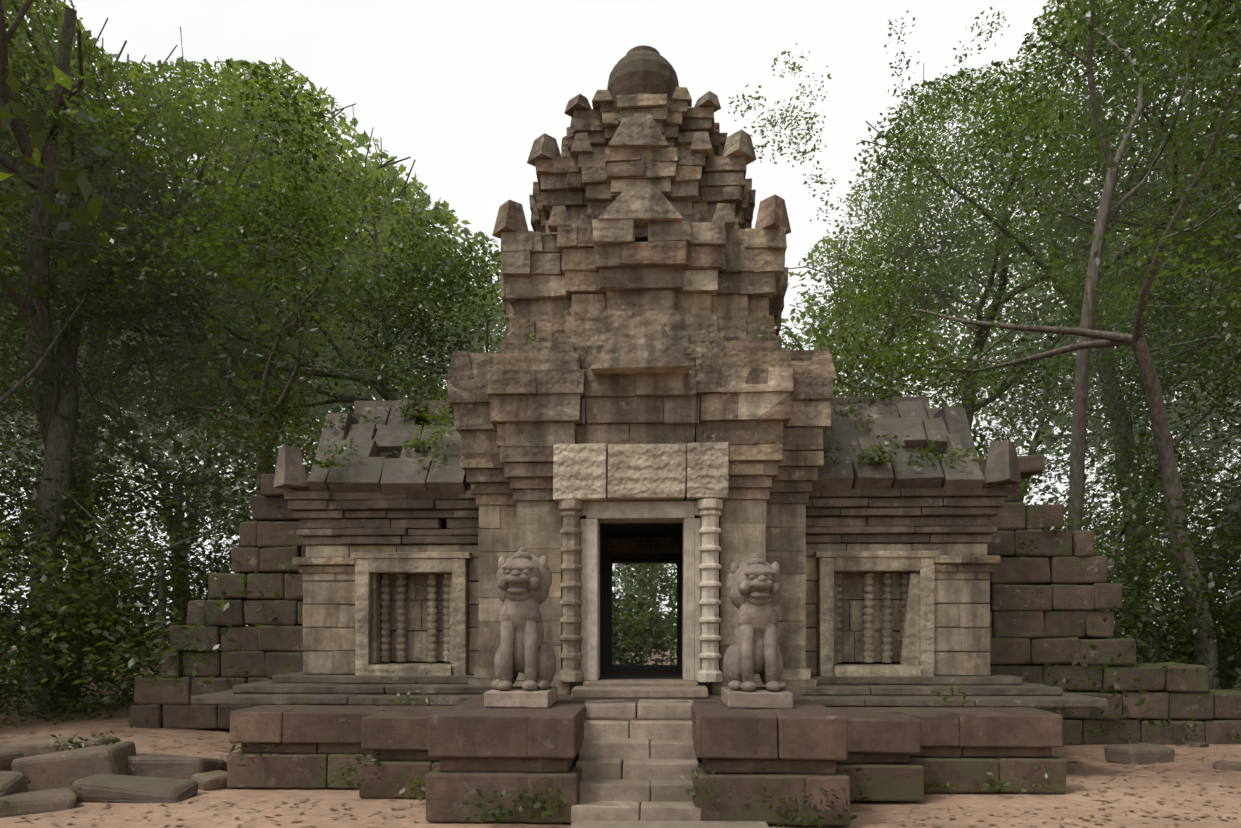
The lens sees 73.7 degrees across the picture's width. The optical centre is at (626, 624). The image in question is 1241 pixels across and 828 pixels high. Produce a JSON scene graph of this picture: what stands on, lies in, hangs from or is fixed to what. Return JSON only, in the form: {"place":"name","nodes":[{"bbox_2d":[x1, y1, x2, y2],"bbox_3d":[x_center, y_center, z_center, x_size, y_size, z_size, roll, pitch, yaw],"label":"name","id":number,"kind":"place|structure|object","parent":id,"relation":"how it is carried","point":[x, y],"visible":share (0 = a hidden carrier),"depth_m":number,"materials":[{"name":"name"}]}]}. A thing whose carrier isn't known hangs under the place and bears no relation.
{"place":"outdoors","nodes":[
{"label":"outdoors","id":0,"kind":"place"},
{"bbox_2d":[0,626,1240,827],"bbox_3d":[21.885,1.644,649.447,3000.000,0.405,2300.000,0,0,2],"label":"ground","id":1,"kind":"structure","parent":0,"point":[1186,774],"depth_m":8.15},
{"bbox_2d":[0,0,1240,827],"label":"tree foliage","id":2,"kind":"object","parent":1,"relation":"on","point":[642,624],"visible":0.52,"depth_m":16.51,"materials":[{"name":"green plant"}]},
{"bbox_2d":[0,0,1240,713],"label":"tree trunks","id":3,"kind":"object","parent":1,"relation":"on","point":[60,430],"visible":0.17,"depth_m":15.51,"materials":[{"name":"brown plant"}]},
{"bbox_2d":[0,736,1240,817],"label":"fallen blocks","id":4,"kind":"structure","parent":1,"relation":"on","point":[119,771],"depth_m":8.68,"materials":[{"name":"stone"}]},
{"bbox_2d":[0,715,1240,827],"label":"leaf litter","id":5,"kind":"object","parent":1,"relation":"on","point":[874,823],"visible":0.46,"depth_m":8.05,"materials":[{"name":"brown plant"}]},
{"bbox_2d":[484,679,792,827],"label":"stairs","id":6,"kind":"structure","parent":1,"relation":"on","point":[662,761],"depth_m":7.88,"materials":[{"name":"stone"}]},
{"bbox_2d":[491,547,555,690],"bbox_3d":[-1.044,-0.065,8.387,0.616,1.435,0.790,0,0,2],"label":"guardian lion","id":7,"kind":"object","parent":6,"relation":"on","point":[523,579],"visible":0.98,"depth_m":8.18},
{"bbox_2d":[580,501,700,680],"bbox_3d":[0.170,-0.392,9.816,1.404,2.085,0.505,0,0,2],"label":"door frame","id":8,"kind":"object","parent":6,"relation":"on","point":[596,513],"visible":0.83,"depth_m":9.58,"materials":[{"name":"beige stone"}]},
{"bbox_2d":[723,554,785,691],"bbox_3d":[1.283,-0.029,8.310,0.603,1.364,0.775,0,0,2],"label":"guardian lion","id":9,"kind":"object","parent":6,"relation":"on","point":[754,586],"visible":1,"depth_m":8.10},
{"bbox_2d":[227,693,1066,825],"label":"platform","id":10,"kind":"structure","parent":1,"relation":"on","point":[454,757],"depth_m":8.17,"materials":[{"name":"stone"}]},
{"bbox_2d":[446,87,836,694],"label":"temple tower","id":11,"kind":"structure","parent":10,"relation":"on","point":[644,280],"depth_m":9.88,"materials":[{"name":"stone"}]},
{"bbox_2d":[559,499,583,681],"bbox_3d":[-0.639,-0.392,9.563,0.277,2.080,0.277,0,0,2],"label":"colonnette","id":12,"kind":"object","parent":11,"relation":"on","point":[571,583],"visible":1,"depth_m":9.47,"materials":[{"name":"stone"}]},
{"bbox_2d":[553,442,728,501],"bbox_3d":[0.161,-1.752,9.636,2.011,0.646,0.472,0,0,2],"label":"door lintel","id":13,"kind":"structure","parent":11,"relation":"attached to","point":[652,472],"depth_m":9.41,"materials":[{"name":"beige stone"}]},
{"bbox_2d":[607,45,678,101],"bbox_3d":[0.234,-7.442,11.715,1.280,1.360,1.280,0,0,2],"label":"finial","id":14,"kind":"object","parent":11,"relation":"on","point":[640,70],"visible":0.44,"depth_m":11.30,"materials":[{"name":"stone"}]},
{"bbox_2d":[698,498,722,681],"bbox_3d":[0.960,-0.392,9.509,0.277,2.080,0.277,0,0,2],"label":"colonnette","id":15,"kind":"object","parent":11,"relation":"on","point":[710,583],"visible":1,"depth_m":9.41,"materials":[{"name":"stone"}]},
{"bbox_2d":[191,484,1107,706],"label":"wing walls","id":16,"kind":"structure","parent":10,"relation":"on","point":[335,530],"depth_m":10.24,"materials":[{"name":"beige stone"}]},
{"bbox_2d":[351,551,938,675],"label":"window frames","id":17,"kind":"structure","parent":16,"relation":"attached to","point":[916,657],"depth_m":10.36,"materials":[{"name":"stone"}]},
{"bbox_2d":[380,572,909,662],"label":"balusters","id":18,"kind":"object","parent":17,"relation":"on","point":[432,617],"visible":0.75,"depth_m":10.58,"materials":[{"name":"stone"}]},
{"bbox_2d":[273,396,1021,500],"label":"wing roofs","id":19,"kind":"structure","parent":16,"relation":"on","point":[917,420],"depth_m":10.42,"materials":[{"name":"grey stone"}]},
{"bbox_2d":[84,716,1209,747],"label":"pebbles","id":20,"kind":"object","parent":1,"relation":"on","point":[1197,744],"visible":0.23,"depth_m":11.60,"materials":[{"name":"stone"}]},
{"bbox_2d":[130,454,1240,744],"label":"enclosure wall","id":21,"kind":"structure","parent":1,"relation":"on","point":[1036,626],"depth_m":11.94,"materials":[{"name":"grey stone"}]},
{"bbox_2d":[0,0,1240,625],"label":"sky","id":22,"kind":"structure","parent":0,"point":[465,90],"materials":[{"name":"white"}]}
]}

